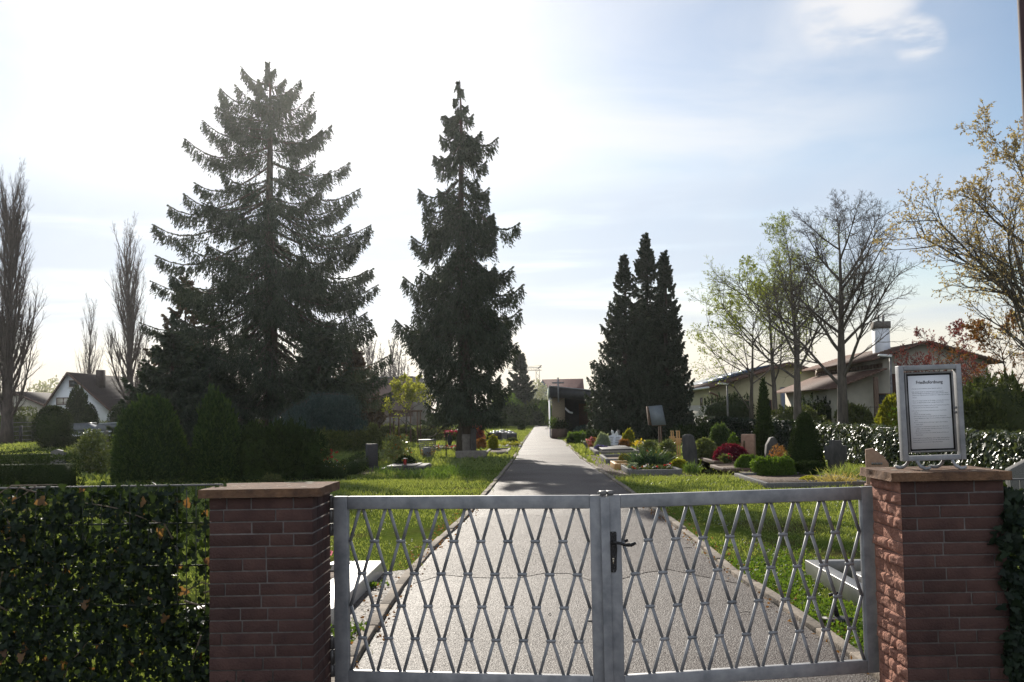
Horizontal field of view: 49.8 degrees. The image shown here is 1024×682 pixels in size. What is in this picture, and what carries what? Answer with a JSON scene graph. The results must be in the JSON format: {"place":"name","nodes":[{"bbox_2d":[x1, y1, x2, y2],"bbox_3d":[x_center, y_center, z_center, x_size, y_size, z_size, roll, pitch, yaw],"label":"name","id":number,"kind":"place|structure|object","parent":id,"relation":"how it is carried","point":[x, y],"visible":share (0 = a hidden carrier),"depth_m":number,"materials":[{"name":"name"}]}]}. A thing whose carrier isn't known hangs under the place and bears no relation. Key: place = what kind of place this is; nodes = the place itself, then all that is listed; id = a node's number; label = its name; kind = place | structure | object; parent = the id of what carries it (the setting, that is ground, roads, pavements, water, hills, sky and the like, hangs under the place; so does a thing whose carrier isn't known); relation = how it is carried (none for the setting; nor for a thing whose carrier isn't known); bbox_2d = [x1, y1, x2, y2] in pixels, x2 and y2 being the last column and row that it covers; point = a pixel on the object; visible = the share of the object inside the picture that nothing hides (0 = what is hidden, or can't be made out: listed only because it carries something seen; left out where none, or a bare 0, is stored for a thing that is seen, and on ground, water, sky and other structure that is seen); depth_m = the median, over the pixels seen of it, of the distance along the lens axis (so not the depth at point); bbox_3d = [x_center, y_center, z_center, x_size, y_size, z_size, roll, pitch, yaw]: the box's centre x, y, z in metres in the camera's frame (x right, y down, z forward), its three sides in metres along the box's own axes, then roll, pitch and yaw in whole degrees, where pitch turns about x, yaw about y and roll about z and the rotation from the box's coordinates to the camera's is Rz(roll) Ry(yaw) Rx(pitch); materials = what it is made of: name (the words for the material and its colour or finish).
{"place":"outdoors","nodes":[
{"label":"outdoors","id":0,"kind":"place"},
{"bbox_2d":[0,391,51,415],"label":"house","id":1,"kind":"structure","parent":0,"point":[38,400],"depth_m":126.17,"materials":[{"name":"paint"}]},
{"bbox_2d":[0,440,345,490],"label":"grass","id":2,"kind":"structure","parent":0,"point":[88,477],"depth_m":29.84,"materials":[{"name":"plant"}]},
{"bbox_2d":[361,376,430,424],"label":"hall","id":3,"kind":"structure","parent":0,"point":[397,406],"depth_m":150.19,"materials":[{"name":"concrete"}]},
{"bbox_2d":[0,421,1023,681],"bbox_3d":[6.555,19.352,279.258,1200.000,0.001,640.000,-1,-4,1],"label":"ground","id":4,"kind":"structure","parent":0,"point":[412,535],"depth_m":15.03,"materials":[{"name":"plant"}]},
{"bbox_2d":[0,405,37,442],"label":"hedge","id":5,"kind":"object","parent":4,"relation":"on","point":[23,418],"visible":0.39,"depth_m":80.12,"materials":[{"name":"green plant"}]},
{"bbox_2d":[0,157,49,444],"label":"poplar","id":6,"kind":"object","parent":4,"relation":"on","point":[11,236],"visible":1,"depth_m":74.54,"materials":[{"name":"brown plant"}]},
{"bbox_2d":[0,452,87,492],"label":"hedge","id":7,"kind":"object","parent":4,"relation":"on","point":[32,473],"visible":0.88,"depth_m":24.41,"materials":[{"name":"plant"}]},
{"bbox_2d":[31,404,73,448],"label":"topiary","id":8,"kind":"object","parent":4,"relation":"on","point":[53,423],"visible":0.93,"depth_m":59.88,"materials":[{"name":"plant"}]},
{"bbox_2d":[0,447,110,463],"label":"hedge","id":9,"kind":"object","parent":4,"relation":"on","point":[28,451],"visible":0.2,"depth_m":38.99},
{"bbox_2d":[64,384,88,422],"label":"shrub","id":10,"kind":"object","parent":4,"relation":"on","point":[76,403],"visible":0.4,"depth_m":92.96,"materials":[{"name":"plant"}]},
{"bbox_2d":[38,370,134,421],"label":"house","id":11,"kind":"structure","parent":4,"relation":"on","point":[103,394],"depth_m":106.01,"materials":[{"name":"paint"}]},
{"bbox_2d":[64,428,112,473],"bbox_3d":[-12.377,3.301,32.599,1.557,1.483,1.321,-1,-4,1],"label":"rhododendron","id":12,"kind":"object","parent":4,"relation":"on","point":[90,445],"visible":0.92,"depth_m":32.38,"materials":[{"name":"green plant"}]},
{"bbox_2d":[57,430,120,448],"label":"hedge","id":13,"kind":"object","parent":4,"relation":"on","point":[69,441],"visible":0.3,"depth_m":60.10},
{"bbox_2d":[74,294,104,373],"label":"poplar","id":14,"kind":"object","parent":4,"relation":"on","point":[88,365],"visible":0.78,"depth_m":116.54,"materials":[{"name":"brown plant"}]},
{"bbox_2d":[79,403,99,423],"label":"topiary","id":15,"kind":"object","parent":4,"relation":"on","point":[90,414],"visible":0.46,"depth_m":75.83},
{"bbox_2d":[0,484,222,681],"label":"wire fence","id":16,"kind":"object","parent":4,"relation":"on","point":[129,524],"visible":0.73,"depth_m":5.76,"materials":[{"name":"metal"}]},
{"bbox_2d":[0,480,226,681],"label":"ivy","id":17,"kind":"object","parent":16,"relation":"attached to","point":[166,621],"visible":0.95,"depth_m":5.72,"materials":[{"name":"green plant"}]},
{"bbox_2d":[102,213,148,404],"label":"poplar","id":18,"kind":"object","parent":4,"relation":"on","point":[129,317],"visible":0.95,"depth_m":92.98,"materials":[{"name":"brown plant"}]},
{"bbox_2d":[107,392,197,483],"bbox_3d":[-8.695,2.416,26.872,2.313,2.359,2.020,-1,-4,1],"label":"thuja","id":19,"kind":"object","parent":4,"relation":"on","point":[152,445],"visible":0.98,"depth_m":26.31,"materials":[{"name":"plant"}]},
{"bbox_2d":[106,329,215,451],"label":"spruce","id":20,"kind":"object","parent":4,"relation":"on","point":[176,383],"visible":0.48,"depth_m":51.87,"materials":[{"name":"green plant"}]},
{"bbox_2d":[142,275,215,385],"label":"spruce","id":21,"kind":"object","parent":4,"relation":"on","point":[188,318],"visible":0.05,"depth_m":70.53,"materials":[{"name":"green plant"}]},
{"bbox_2d":[185,382,241,483],"bbox_3d":[-7.270,2.291,27.009,1.487,2.617,1.466,-1,-4,1],"label":"thuja","id":22,"kind":"object","parent":4,"relation":"on","point":[217,428],"visible":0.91,"depth_m":26.65,"materials":[{"name":"plant"}]},
{"bbox_2d":[188,343,255,439],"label":"spruce","id":23,"kind":"object","parent":4,"relation":"on","point":[229,388],"visible":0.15,"depth_m":56.05,"materials":[{"name":"green plant"}]},
{"bbox_2d":[139,61,394,426],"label":"spruce","id":24,"kind":"object","parent":4,"relation":"on","point":[272,311],"visible":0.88,"depth_m":59.95,"materials":[{"name":"green plant"}]},
{"bbox_2d":[198,481,339,681],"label":"gate pillar","id":25,"kind":"structure","parent":4,"relation":"on","point":[269,582],"depth_m":5.47,"materials":[{"name":"brick"}]},
{"bbox_2d":[329,495,603,681],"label":"gate leaf","id":26,"kind":"object","parent":25,"relation":"attached to","point":[342,669],"visible":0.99,"depth_m":5.78,"materials":[{"name":"metal"}]},
{"bbox_2d":[229,414,332,482],"bbox_3d":[-5.773,2.667,27.267,2.895,1.734,1.670,0,-4,-21],"label":"yew bush","id":27,"kind":"object","parent":4,"relation":"on","point":[288,451],"visible":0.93,"depth_m":26.79,"materials":[{"name":"plant"}]},
{"bbox_2d":[184,561,382,626],"bbox_3d":[-1.908,2.195,9.727,1.170,0.130,2.700,-1,-4,1],"label":"grave border","id":28,"kind":"object","parent":4,"relation":"on","point":[374,570],"visible":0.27,"depth_m":10.10,"materials":[{"name":"stone"}]},
{"bbox_2d":[269,391,368,438],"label":"weeping cedar","id":29,"kind":"object","parent":4,"relation":"on","point":[335,410],"visible":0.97,"depth_m":42.68,"materials":[{"name":"green plant"}]},
{"bbox_2d":[296,461,348,479],"bbox_3d":[-4.707,3.236,27.468,1.313,0.508,0.688,-1,-4,1],"label":"hedge","id":30,"kind":"object","parent":4,"relation":"on","point":[328,473],"visible":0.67,"depth_m":27.25,"materials":[{"name":"plant"}]},
{"bbox_2d":[279,326,368,434],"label":"spruce","id":31,"kind":"object","parent":4,"relation":"on","point":[321,357],"visible":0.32,"depth_m":54.68,"materials":[{"name":"green plant"}]},
{"bbox_2d":[319,427,352,451],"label":"hedge shrub","id":32,"kind":"object","parent":4,"relation":"on","point":[338,441],"visible":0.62,"depth_m":46.15,"materials":[{"name":"green plant"}]},
{"bbox_2d":[344,425,368,451],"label":"hedge shrub","id":33,"kind":"object","parent":4,"relation":"on","point":[360,438],"visible":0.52,"depth_m":47.08,"materials":[{"name":"green plant"}]},
{"bbox_2d":[338,452,379,474],"bbox_3d":[-4.397,3.516,31.960,0.740,0.526,6.184,-1,-4,-2],"label":"hedge","id":34,"kind":"object","parent":4,"relation":"on","point":[358,464],"visible":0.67,"depth_m":30.07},
{"bbox_2d":[332,348,387,428],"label":"spruce","id":35,"kind":"object","parent":4,"relation":"on","point":[379,419],"visible":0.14,"depth_m":69.83,"materials":[{"name":"green plant"}]},
{"bbox_2d":[331,570,404,644],"bbox_3d":[-1.247,2.137,8.087,0.507,0.001,6.450,-1,-4,1],"label":"gravel strip","id":36,"kind":"object","parent":4,"relation":"on","point":[361,606],"visible":0.2,"depth_m":9.40,"materials":[{"name":"gravel"}]},
{"bbox_2d":[366,422,383,449],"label":"hedge shrub","id":37,"kind":"object","parent":4,"relation":"on","point":[375,436],"visible":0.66,"depth_m":48.16,"materials":[{"name":"green plant"}]},
{"bbox_2d":[378,433,412,464],"bbox_3d":[-3.568,3.337,33.791,1.127,1.106,1.029,-1,-4,1],"label":"azalea","id":38,"kind":"object","parent":4,"relation":"on","point":[398,445],"visible":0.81,"depth_m":33.67,"materials":[{"name":"green plant"}]},
{"bbox_2d":[381,373,435,442],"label":"young tree","id":39,"kind":"object","parent":4,"relation":"on","point":[410,392],"visible":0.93,"depth_m":56.44,"materials":[{"name":"green plant"}]},
{"bbox_2d":[331,432,529,681],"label":"kerb","id":40,"kind":"structure","parent":4,"relation":"on","point":[388,601],"depth_m":9.81,"materials":[{"name":"concrete"}]},
{"bbox_2d":[391,80,527,450],"bbox_3d":[-1.936,-2.716,39.694,4.991,13.778,3.967,-1,-4,1],"label":"spruce","id":41,"kind":"object","parent":4,"relation":"on","point":[465,317],"visible":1,"depth_m":39.28,"materials":[{"name":"green plant"}]},
{"bbox_2d":[104,428,824,471],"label":"grass","id":42,"kind":"structure","parent":4,"relation":"on","point":[581,450],"depth_m":40.00,"materials":[{"name":"plant"}]},
{"bbox_2d":[487,402,533,427],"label":"shrub","id":43,"kind":"object","parent":4,"relation":"on","point":[514,412],"visible":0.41,"depth_m":111.18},
{"bbox_2d":[507,350,537,404],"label":"spruce","id":44,"kind":"object","parent":4,"relation":"on","point":[522,392],"visible":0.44,"depth_m":134.39,"materials":[{"name":"green plant"}]},
{"bbox_2d":[521,403,544,425],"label":"shrub","id":45,"kind":"object","parent":4,"relation":"on","point":[536,413],"visible":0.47,"depth_m":117.21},
{"bbox_2d":[542,416,571,438],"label":"planter","id":46,"kind":"object","parent":4,"relation":"on","point":[557,429],"visible":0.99,"depth_m":62.84,"materials":[{"name":"brown"}]},
{"bbox_2d":[547,377,614,437],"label":"chapel","id":47,"kind":"structure","parent":4,"relation":"on","point":[568,404],"depth_m":64.27,"materials":[{"name":"paint"}]},
{"bbox_2d":[589,445,639,455],"bbox_3d":[3.740,4.029,40.688,1.546,0.220,4.491,-1,-4,1],"label":"grave border","id":48,"kind":"object","parent":4,"relation":"on","point":[614,449],"visible":0.8,"depth_m":38.71,"materials":[{"name":"stone"}]},
{"bbox_2d":[583,253,668,440],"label":"spruce","id":49,"kind":"object","parent":4,"relation":"on","point":[624,375],"visible":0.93,"depth_m":56.65,"materials":[{"name":"green plant"}]},
{"bbox_2d":[628,232,670,398],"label":"spruce","id":50,"kind":"object","parent":4,"relation":"on","point":[645,265],"visible":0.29,"depth_m":59.97,"materials":[{"name":"green plant"}]},
{"bbox_2d":[646,405,665,444],"bbox_3d":[5.213,3.188,39.783,0.644,1.729,0.569,-1,-4,1],"label":"display board","id":51,"kind":"object","parent":4,"relation":"on","point":[656,415],"visible":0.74,"depth_m":39.65,"materials":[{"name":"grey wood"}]},
{"bbox_2d":[640,250,696,438],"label":"spruce","id":52,"kind":"object","parent":4,"relation":"on","point":[675,376],"visible":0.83,"depth_m":57.42,"materials":[{"name":"green plant"}]},
{"bbox_2d":[662,422,712,441],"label":"shrub","id":53,"kind":"object","parent":4,"relation":"on","point":[700,430],"visible":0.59,"depth_m":50.91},
{"bbox_2d":[695,436,717,459],"bbox_3d":[5.941,3.348,33.928,0.828,0.844,0.762,2,-5,-42],"label":"rhododendron","id":54,"kind":"object","parent":4,"relation":"on","point":[705,446],"visible":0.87,"depth_m":33.77,"materials":[{"name":"green plant"}]},
{"bbox_2d":[693,415,741,435],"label":"ivy hedge","id":55,"kind":"object","parent":4,"relation":"on","point":[730,423],"visible":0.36,"depth_m":52.38,"materials":[{"name":"green plant"}]},
{"bbox_2d":[708,421,731,448],"bbox_3d":[7.207,3.375,38.014,1.179,1.290,0.963,-1,-4,1],"label":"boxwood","id":56,"kind":"object","parent":4,"relation":"on","point":[719,436],"visible":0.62,"depth_m":37.81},
{"bbox_2d":[564,441,879,680],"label":"kerb","id":57,"kind":"structure","parent":4,"relation":"on","point":[812,624],"depth_m":9.19,"materials":[{"name":"concrete"}]},
{"bbox_2d":[699,391,754,417],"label":"shrub","id":58,"kind":"object","parent":4,"relation":"on","point":[738,407],"visible":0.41,"depth_m":73.07,"materials":[{"name":"plant"}]},
{"bbox_2d":[688,280,816,418],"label":"lime tree","id":59,"kind":"object","parent":4,"relation":"on","point":[749,407],"visible":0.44,"depth_m":62.45,"materials":[{"name":"green plant"}]},
{"bbox_2d":[686,248,822,416],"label":"lime tree","id":60,"kind":"object","parent":4,"relation":"on","point":[773,380],"visible":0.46,"depth_m":60.13,"materials":[{"name":"green plant"}]},
{"bbox_2d":[754,377,775,456],"bbox_3d":[7.675,2.412,33.411,0.657,2.665,0.707,-1,-4,1],"label":"juniper","id":61,"kind":"object","parent":4,"relation":"on","point":[763,411],"visible":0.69,"depth_m":33.32,"materials":[{"name":"plant"}]},
{"bbox_2d":[749,454,796,475],"bbox_3d":[5.992,2.877,25.320,1.094,0.586,1.114,-1,-4,1],"label":"hebe","id":62,"kind":"object","parent":4,"relation":"on","point":[774,465],"visible":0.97,"depth_m":25.02,"materials":[{"name":"green plant"}]},
{"bbox_2d":[735,417,816,451],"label":"ivy hedge","id":63,"kind":"object","parent":4,"relation":"on","point":[783,429],"visible":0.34,"depth_m":40.17,"materials":[{"name":"green plant"}]},
{"bbox_2d":[684,211,867,419],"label":"lime tree","id":64,"kind":"object","parent":4,"relation":"on","point":[797,386],"visible":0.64,"depth_m":53.84,"materials":[{"name":"green plant"}]},
{"bbox_2d":[709,541,863,651],"bbox_3d":[3.069,2.131,9.386,1.864,0.093,6.884,-1,-4,1],"label":"clover","id":65,"kind":"object","parent":4,"relation":"on","point":[784,578],"visible":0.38,"depth_m":9.65,"materials":[{"name":"green plant"}]},
{"bbox_2d":[734,472,865,487],"bbox_3d":[6.055,2.948,23.501,1.992,0.100,3.546,-1,-4,1],"label":"grave border","id":66,"kind":"object","parent":4,"relation":"on","point":[779,481],"visible":0.7,"depth_m":22.63,"materials":[{"name":"grey stone"}]},
{"bbox_2d":[799,470,863,486],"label":"ornamental grass","id":67,"kind":"object","parent":66,"relation":"on","point":[836,478],"depth_m":22.14,"materials":[{"name":"plant"}]},
{"bbox_2d":[771,402,831,423],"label":"shrub","id":68,"kind":"object","parent":4,"relation":"on","point":[785,412],"visible":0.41,"depth_m":56.98,"materials":[{"name":"green plant"}]},
{"bbox_2d":[787,411,826,465],"bbox_3d":[7.194,2.493,27.070,1.023,1.572,0.936,-1,-4,1],"label":"yew cone","id":69,"kind":"object","parent":4,"relation":"on","point":[805,444],"visible":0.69,"depth_m":26.87,"materials":[{"name":"plant"}]},
{"bbox_2d":[791,392,831,424],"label":"shrub","id":70,"kind":"object","parent":4,"relation":"on","point":[822,408],"visible":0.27,"depth_m":60.63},
{"bbox_2d":[805,559,861,605],"bbox_3d":[3.596,2.051,9.257,1.700,0.160,2.300,-1,-4,1],"label":"grave border","id":71,"kind":"object","parent":4,"relation":"on","point":[836,567],"visible":0.14,"depth_m":9.72,"materials":[{"name":"stone"}]},
{"bbox_2d":[824,440,846,473],"bbox_3d":[7.616,2.729,25.909,0.562,0.788,0.340,-1,-4,1],"label":"headstone","id":72,"kind":"object","parent":4,"relation":"on","point":[835,452],"visible":0.67,"depth_m":25.82,"materials":[{"name":"stone"}]},
{"bbox_2d":[809,462,864,477],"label":"ornamental grass","id":73,"kind":"object","parent":4,"relation":"on","point":[852,471],"depth_m":24.13,"materials":[{"name":"plant"}]},
{"bbox_2d":[755,188,926,423],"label":"lime tree","id":74,"kind":"object","parent":4,"relation":"on","point":[840,381],"visible":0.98,"depth_m":42.49,"materials":[{"name":"grey plant"}]},
{"bbox_2d":[833,400,874,429],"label":"shrub","id":75,"kind":"object","parent":4,"relation":"on","point":[859,414],"visible":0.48,"depth_m":49.07,"materials":[{"name":"green plant"}]},
{"bbox_2d":[865,448,888,485],"bbox_3d":[7.038,2.450,21.229,0.479,0.767,0.374,-2,-4,16],"label":"headstone","id":76,"kind":"object","parent":4,"relation":"on","point":[874,457],"visible":0.49,"depth_m":21.15,"materials":[{"name":"brown stone"}]},
{"bbox_2d":[874,392,897,426],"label":"shrub","id":77,"kind":"object","parent":4,"relation":"on","point":[888,403],"visible":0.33,"depth_m":41.31,"materials":[{"name":"yellow plant"}]},
{"bbox_2d":[813,421,1023,483],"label":"ivy hedge","id":78,"kind":"object","parent":4,"relation":"on","point":[1001,450],"visible":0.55,"depth_m":25.50,"materials":[{"name":"green plant"}]},
{"bbox_2d":[859,466,1011,681],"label":"gate pillar","id":79,"kind":"structure","parent":4,"relation":"on","point":[940,595],"depth_m":5.39,"materials":[{"name":"brick"}]},
{"bbox_2d":[598,486,879,681],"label":"gate leaf","id":80,"kind":"object","parent":79,"relation":"attached to","point":[612,504],"visible":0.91,"depth_m":5.77,"materials":[{"name":"metal"}]},
{"bbox_2d":[895,364,966,469],"bbox_3d":[2.158,0.393,5.688,0.333,0.543,0.166,-1,-4,1],"label":"notice board","id":81,"kind":"object","parent":79,"relation":"on","point":[930,410],"visible":1,"depth_m":5.67,"materials":[{"name":"metal"}]},
{"bbox_2d":[887,318,993,389],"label":"plum tree","id":82,"kind":"object","parent":4,"relation":"on","point":[958,328],"visible":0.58,"depth_m":45.30,"materials":[{"name":"red plant"}]},
{"bbox_2d":[870,98,1023,358],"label":"maple","id":83,"kind":"object","parent":4,"relation":"on","point":[1002,266],"visible":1,"depth_m":29.32,"materials":[{"name":"yellow plant"}]},
{"bbox_2d":[932,308,1023,387],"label":"maple","id":84,"kind":"object","parent":4,"relation":"on","point":[980,327],"visible":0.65,"depth_m":39.52,"materials":[{"name":"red plant"}]},
{"bbox_2d":[963,387,1014,435],"bbox_3d":[14.011,2.508,33.530,2.637,2.248,2.068,-1,-4,1],"label":"shrub","id":85,"kind":"object","parent":4,"relation":"on","point":[981,412],"visible":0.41,"depth_m":33.16,"materials":[{"name":"green plant"}]},
{"bbox_2d":[962,367,1023,433],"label":"shrub","id":86,"kind":"object","parent":4,"relation":"on","point":[1011,399],"visible":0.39,"depth_m":34.82,"materials":[{"name":"green plant"}]},
{"bbox_2d":[1005,459,1023,506],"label":"headstone","id":87,"kind":"object","parent":4,"relation":"on","point":[1017,469],"visible":0.25,"depth_m":16.14,"materials":[{"name":"grey stone"}]},
{"bbox_2d":[1010,478,1023,536],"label":"wire fence","id":88,"kind":"object","parent":4,"relation":"on","point":[1020,479],"visible":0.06,"depth_m":5.70,"materials":[{"name":"metal"}]},
{"bbox_2d":[987,483,1023,681],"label":"ivy","id":89,"kind":"object","parent":88,"relation":"attached to","point":[1011,548],"visible":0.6,"depth_m":5.35,"materials":[{"name":"green plant"}]},
{"bbox_2d":[1017,0,1023,136],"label":"flagpole","id":90,"kind":"object","parent":4,"relation":"on","point":[1020,7],"depth_m":6.64,"materials":[{"name":"metal"}]},
{"bbox_2d":[0,0,1023,417],"label":"sky","id":91,"kind":"structure","parent":0,"point":[686,124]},
{"bbox_2d":[358,455,752,476],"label":"soil path","id":92,"kind":"structure","parent":0,"point":[606,467],"depth_m":28.52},
{"bbox_2d":[621,465,681,475],"bbox_3d":[3.500,3.267,28.081,1.269,0.140,3.114,-1,-4,1],"label":"grave border","id":93,"kind":"object","parent":92,"relation":"on","point":[672,471],"visible":0.52,"depth_m":26.53,"materials":[{"name":"grey stone"}]},
{"bbox_2d":[619,445,675,469],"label":"spiky grass","id":94,"kind":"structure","parent":93,"relation":"on","point":[645,458],"depth_m":28.07,"materials":[{"name":"plant"}]},
{"bbox_2d":[682,434,697,466],"bbox_3d":[4.642,2.900,28.809,0.400,0.924,0.215,-1,-4,1],"label":"standing stone","id":95,"kind":"object","parent":92,"relation":"on","point":[689,449],"visible":0.76,"depth_m":28.73,"materials":[{"name":"stone"}]},
{"bbox_2d":[700,457,734,463],"bbox_3d":[6.439,3.567,33.288,1.370,0.100,4.376,-1,-4,1],"label":"grave border","id":96,"kind":"object","parent":92,"relation":"on","point":[711,461],"visible":0.16,"depth_m":31.49,"materials":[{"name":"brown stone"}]},
{"bbox_2d":[712,443,748,460],"bbox_3d":[6.269,3.228,31.559,1.148,0.675,1.027,-1,-4,1],"label":"heath mound","id":97,"kind":"object","parent":96,"relation":"on","point":[735,451],"visible":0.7,"depth_m":31.31,"materials":[{"name":"red plant"}]},
{"bbox_2d":[534,379,583,402],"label":"barn","id":98,"kind":"structure","parent":0,"point":[574,383],"depth_m":174.16,"materials":[{"name":"red tile"}]},
{"bbox_2d":[354,424,878,681],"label":"path","id":99,"kind":"structure","parent":0,"point":[562,478],"depth_m":8.35,"materials":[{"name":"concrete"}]},
{"bbox_2d":[513,453,584,463],"bbox_3d":[1.211,3.925,36.917,2.220,0.011,7.810,-1,-4,1],"label":"path patch","id":100,"kind":"object","parent":99,"relation":"on","point":[544,458],"visible":0.99,"depth_m":36.34,"materials":[{"name":"grey concrete"}]},
{"bbox_2d":[413,512,736,582],"bbox_3d":[0.634,2.440,13.544,2.977,0.011,7.089,-1,-4,1],"label":"path patch","id":101,"kind":"object","parent":99,"relation":"on","point":[549,539],"visible":0.68,"depth_m":12.52,"materials":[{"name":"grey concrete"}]},
{"bbox_2d":[350,507,868,673],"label":"fallen leaves","id":102,"kind":"object","parent":99,"relation":"on","point":[364,600],"visible":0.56,"depth_m":10.61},
{"bbox_2d":[684,362,816,418],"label":"house","id":103,"kind":"structure","parent":0,"point":[742,388],"depth_m":77.59,"materials":[{"name":"paint"}]},
{"bbox_2d":[794,460,828,474],"bbox_3d":[6.885,2.940,25.427,0.963,0.417,0.882,-1,-4,1],"label":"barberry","id":104,"kind":"object","parent":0,"point":[802,467],"visible":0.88,"depth_m":25.16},
{"bbox_2d":[777,315,1004,422],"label":"house","id":105,"kind":"structure","parent":0,"point":[868,378],"depth_m":57.99,"materials":[{"name":"paint"}]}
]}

